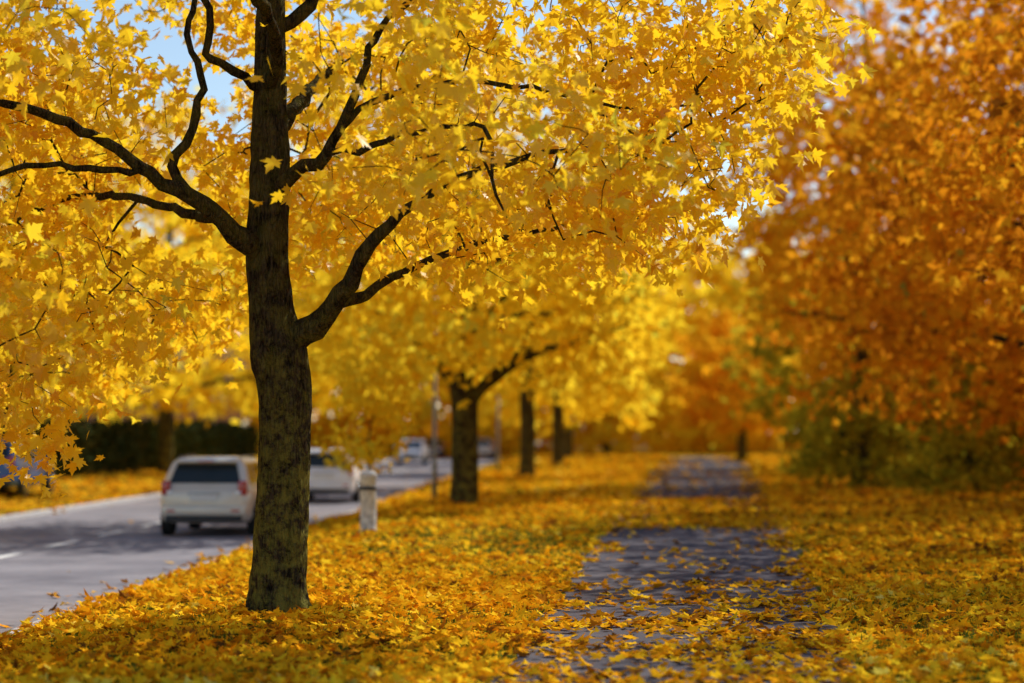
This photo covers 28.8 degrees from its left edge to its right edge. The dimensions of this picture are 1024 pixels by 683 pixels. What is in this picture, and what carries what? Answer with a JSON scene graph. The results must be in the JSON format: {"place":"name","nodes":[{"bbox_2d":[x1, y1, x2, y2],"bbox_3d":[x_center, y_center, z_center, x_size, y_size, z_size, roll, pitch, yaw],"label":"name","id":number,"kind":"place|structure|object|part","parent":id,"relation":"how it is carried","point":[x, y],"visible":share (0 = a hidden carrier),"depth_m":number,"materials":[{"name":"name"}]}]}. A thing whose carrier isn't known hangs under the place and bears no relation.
{"place":"outdoors","nodes":[
{"label":"outdoors","id":0,"kind":"place"},
{"bbox_2d":[45,329,248,374],"bbox_3d":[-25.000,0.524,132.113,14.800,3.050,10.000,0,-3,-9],"label":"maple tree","id":1,"kind":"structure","parent":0,"point":[182,364],"depth_m":129.28,"materials":[{"name":"plant"}]},
{"bbox_2d":[0,442,544,632],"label":"road","id":2,"kind":"structure","parent":0,"point":[34,573],"depth_m":35.12,"materials":[{"name":"grey asphalt"}]},
{"bbox_2d":[160,454,257,534],"bbox_3d":[-5.801,3.065,40.085,2.160,1.580,4.465,0,-3,2],"label":"silver car","id":3,"kind":"object","parent":2,"relation":"on","point":[197,491],"visible":0.64,"depth_m":38.05,"materials":[{"name":"paint"}]},
{"bbox_3d":[-5.866,2.531,38.186,1.368,0.365,0.230,0,-3,2],"label":"rear window","id":4,"kind":"part","parent":3,"relation":"part of","materials":[{"name":"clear glass"}]},
{"bbox_3d":[-5.084,2.555,38.649,0.130,0.400,0.600,0,-3,2],"label":"side window","id":5,"kind":"part","parent":3,"relation":"part of","materials":[{"name":"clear glass"}]},
{"bbox_3d":[-5.055,2.593,39.497,0.130,0.400,0.900,0,-3,2],"label":"side window","id":6,"kind":"part","parent":3,"relation":"part of","materials":[{"name":"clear glass"}]},
{"bbox_2d":[0,459,451,557],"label":"road centre marking","id":7,"kind":"object","parent":2,"relation":"on","point":[12,554],"visible":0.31,"depth_m":36.32,"materials":[{"name":"paint"}]},
{"bbox_2d":[309,448,370,502],"bbox_3d":[-5.201,3.874,57.866,2.160,1.580,4.465,0,-3,2],"label":"white car","id":8,"kind":"object","parent":2,"relation":"on","point":[330,481],"visible":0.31,"depth_m":55.74,"materials":[{"name":"paint"}]},
{"bbox_3d":[-5.266,3.339,55.968,1.368,0.365,0.230,0,-3,2],"label":"rear window","id":9,"kind":"part","parent":8,"relation":"part of","materials":[{"name":"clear glass"}]},
{"bbox_2d":[394,439,428,463],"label":"white car","id":10,"kind":"object","parent":2,"relation":"on","point":[417,450],"visible":0.82,"depth_m":124.57,"materials":[{"name":"paint"}]},
{"bbox_2d":[424,438,445,458],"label":"dark car","id":11,"kind":"object","parent":2,"relation":"on","point":[441,451],"visible":0.56,"depth_m":148.86,"materials":[{"name":"paint"}]},
{"bbox_2d":[478,438,495,458],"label":"silver car","id":12,"kind":"object","parent":2,"relation":"on","point":[486,446],"visible":0.52,"depth_m":147.77,"materials":[{"name":"paint"}]},
{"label":"rear window","id":13,"kind":"part","parent":12,"relation":"part of","materials":[{"name":"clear glass"}]},
{"bbox_2d":[0,433,1023,682],"bbox_3d":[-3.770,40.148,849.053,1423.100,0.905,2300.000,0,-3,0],"label":"ground","id":14,"kind":"structure","parent":0,"point":[486,467],"depth_m":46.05,"materials":[{"name":"green plant"}]},
{"bbox_2d":[0,118,35,354],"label":"maple tree","id":15,"kind":"object","parent":14,"relation":"on","point":[7,352],"visible":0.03,"depth_m":38.97,"materials":[{"name":"yellow plant"}]},
{"bbox_2d":[0,440,53,496],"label":"blue car","id":16,"kind":"object","parent":14,"relation":"on","point":[21,490],"visible":0.38,"depth_m":54.30,"materials":[{"name":"paint"}]},
{"bbox_3d":[-14.266,2.989,53.982,1.368,0.365,0.230,0,-3,2],"label":"rear window","id":17,"kind":"part","parent":16,"relation":"part of","materials":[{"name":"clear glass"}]},
{"bbox_2d":[0,151,120,418],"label":"maple tree","id":18,"kind":"object","parent":14,"relation":"on","point":[4,184],"visible":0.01,"depth_m":67.49,"materials":[{"name":"yellow plant"}]},
{"bbox_2d":[0,58,218,488],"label":"maple tree","id":19,"kind":"object","parent":14,"relation":"on","point":[175,219],"visible":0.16,"depth_m":58.56,"materials":[{"name":"yellow plant"}]},
{"bbox_2d":[24,370,241,422],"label":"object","id":20,"kind":"structure","parent":14,"relation":"on","point":[237,416],"depth_m":127.94,"materials":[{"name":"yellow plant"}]},
{"bbox_2d":[26,409,258,478],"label":"hedge","id":21,"kind":"object","parent":14,"relation":"on","point":[116,443],"visible":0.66,"depth_m":78.38,"materials":[{"name":"green plant"}]},
{"bbox_2d":[44,86,323,472],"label":"maple tree","id":22,"kind":"object","parent":14,"relation":"on","point":[199,395],"visible":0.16,"depth_m":79.68,"materials":[{"name":"yellow plant"}]},
{"bbox_2d":[0,459,394,521],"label":"kerb","id":23,"kind":"structure","parent":14,"relation":"on","point":[9,517],"depth_m":51.01,"materials":[{"name":"concrete"}]},
{"bbox_2d":[142,176,402,421],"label":"maple tree","id":24,"kind":"object","parent":14,"relation":"on","point":[323,386],"visible":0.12,"depth_m":105.34,"materials":[{"name":"yellow plant"}]},
{"bbox_2d":[10,446,536,633],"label":"kerb","id":25,"kind":"structure","parent":14,"relation":"on","point":[34,622],"depth_m":28.70,"materials":[{"name":"concrete"}]},
{"bbox_2d":[359,471,376,532],"bbox_3d":[-2.420,2.754,33.510,0.320,1.140,0.320,0,-3,0],"label":"bollard","id":26,"kind":"object","parent":14,"relation":"on","point":[368,502],"visible":0.86,"depth_m":33.40,"materials":[{"name":"concrete"}]},
{"bbox_2d":[313,345,435,476],"bbox_3d":[-2.826,1.850,40.922,2.480,3.626,2.324,0,-3,0],"label":"young maple tree","id":27,"kind":"object","parent":14,"relation":"on","point":[374,406],"visible":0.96,"depth_m":40.81,"materials":[{"name":"yellow plant"}]},
{"bbox_2d":[358,235,436,498],"bbox_3d":[-3.040,0.645,51.524,2.220,6.990,0.220,0,-3,0],"label":"street lamp","id":28,"kind":"object","parent":14,"relation":"on","point":[434,468],"visible":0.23,"depth_m":51.40,"materials":[{"name":"metal"}]},
{"bbox_2d":[0,0,878,615],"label":"maple tree","id":29,"kind":"object","parent":14,"relation":"on","point":[612,216],"visible":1,"depth_m":18.57,"materials":[{"name":"yellow plant"}]},
{"bbox_2d":[216,24,711,504],"bbox_3d":[-1.083,-1.615,46.497,11.523,11.066,11.507,0,-3,0],"label":"maple tree","id":30,"kind":"object","parent":14,"relation":"on","point":[475,342],"visible":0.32,"depth_m":44.73,"materials":[{"name":"yellow plant"}]},
{"bbox_2d":[457,310,498,470],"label":"street lamp","id":31,"kind":"object","parent":14,"relation":"on","point":[497,451],"visible":0.23,"depth_m":83.86,"materials":[{"name":"metal"}]},
{"bbox_2d":[0,448,1023,682],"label":"fallen leaves","id":32,"kind":"object","parent":14,"relation":"on","point":[777,494],"visible":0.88,"depth_m":20.12,"materials":[{"name":"yellow plant"}]},
{"bbox_2d":[372,147,679,475],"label":"maple tree","id":33,"kind":"object","parent":14,"relation":"on","point":[528,439],"visible":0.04,"depth_m":73.44,"materials":[{"name":"yellow plant"}]},
{"bbox_2d":[440,207,687,465],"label":"maple tree","id":34,"kind":"object","parent":14,"relation":"on","point":[599,409],"visible":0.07,"depth_m":99.60,"materials":[{"name":"yellow plant"}]},
{"bbox_2d":[107,172,1023,457],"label":"distant trees","id":35,"kind":"object","parent":14,"relation":"on","point":[659,434],"visible":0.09,"depth_m":158.32,"materials":[{"name":"yellow plant"}]},
{"bbox_2d":[501,235,681,456],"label":"maple tree","id":36,"kind":"object","parent":14,"relation":"on","point":[547,415],"visible":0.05,"depth_m":127.19,"materials":[{"name":"yellow plant"}]},
{"bbox_2d":[549,417,667,448],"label":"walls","id":37,"kind":"structure","parent":14,"relation":"on","point":[643,446],"depth_m":201.33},
{"bbox_2d":[480,457,856,682],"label":"footpath","id":38,"kind":"structure","parent":14,"relation":"on","point":[599,571],"depth_m":23.21,"materials":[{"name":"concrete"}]},
{"bbox_2d":[659,299,808,460],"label":"orange maple tree","id":39,"kind":"object","parent":14,"relation":"on","point":[701,406],"visible":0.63,"depth_m":116.87,"materials":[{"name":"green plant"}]},
{"bbox_2d":[718,252,921,455],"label":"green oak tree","id":40,"kind":"object","parent":14,"relation":"on","point":[770,355],"visible":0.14,"depth_m":94.78,"materials":[{"name":"yellow plant"}]},
{"bbox_2d":[776,364,900,475],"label":"yellow green bush","id":41,"kind":"object","parent":14,"relation":"on","point":[791,439],"visible":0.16,"depth_m":75.91,"materials":[{"name":"green plant"}]},
{"bbox_2d":[688,0,1022,480],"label":"maple tree","id":42,"kind":"object","parent":14,"relation":"on","point":[775,239],"visible":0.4,"depth_m":62.84,"materials":[{"name":"orange plant"}]},
{"bbox_2d":[783,343,937,487],"bbox_3d":[10.902,2.419,61.172,4.560,4.763,5.099,-2,-3,30],"label":"yellow green bush","id":43,"kind":"object","parent":14,"relation":"on","point":[860,422],"visible":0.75,"depth_m":60.21,"materials":[{"name":"green plant"}]},
{"bbox_2d":[738,2,1023,470],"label":"oak tree","id":44,"kind":"object","parent":14,"relation":"on","point":[804,394],"visible":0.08,"depth_m":67.07,"materials":[{"name":"orange plant"}]},
{"bbox_2d":[754,96,1022,453],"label":"oak tree","id":45,"kind":"object","parent":14,"relation":"on","point":[820,233],"visible":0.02,"depth_m":84.42,"materials":[{"name":"orange plant"}]},
{"bbox_2d":[782,0,1023,445],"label":"oak tree","id":46,"kind":"object","parent":14,"relation":"on","point":[937,323],"visible":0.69,"depth_m":43.16,"materials":[{"name":"orange plant"}]},
{"bbox_2d":[827,0,1023,434],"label":"oak tree","id":47,"kind":"object","parent":14,"relation":"on","point":[902,345],"visible":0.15,"depth_m":52.71,"materials":[{"name":"orange plant"}]},
{"bbox_2d":[853,0,1023,424],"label":"oak tree","id":48,"kind":"object","parent":14,"relation":"on","point":[984,147],"visible":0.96,"depth_m":31.74,"materials":[{"name":"orange plant"}]},
{"bbox_2d":[869,348,1023,479],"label":"dark bush","id":49,"kind":"object","parent":14,"relation":"on","point":[956,456],"visible":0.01,"depth_m":67.39,"materials":[{"name":"green plant"}]},
{"bbox_2d":[883,349,1023,495],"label":"yellow green bush","id":50,"kind":"object","parent":14,"relation":"on","point":[986,473],"visible":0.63,"depth_m":51.84,"materials":[{"name":"green plant"}]},
{"bbox_2d":[909,65,1023,435],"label":"oak tree","id":51,"kind":"object","parent":14,"relation":"on","point":[991,313],"visible":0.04,"depth_m":59.69,"materials":[{"name":"orange plant"}]},
{"bbox_2d":[966,104,1023,200],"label":"oak tree","id":52,"kind":"object","parent":14,"relation":"on","point":[991,179],"visible":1,"depth_m":25.03,"materials":[{"name":"orange plant"}]},
{"bbox_2d":[1002,448,1023,497],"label":"golden bush","id":53,"kind":"object","parent":14,"relation":"on","point":[1008,486],"visible":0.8,"depth_m":46.65,"materials":[{"name":"brown plant"}]},
{"bbox_2d":[0,0,1023,432],"label":"sky","id":54,"kind":"structure","parent":0,"point":[171,49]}
]}

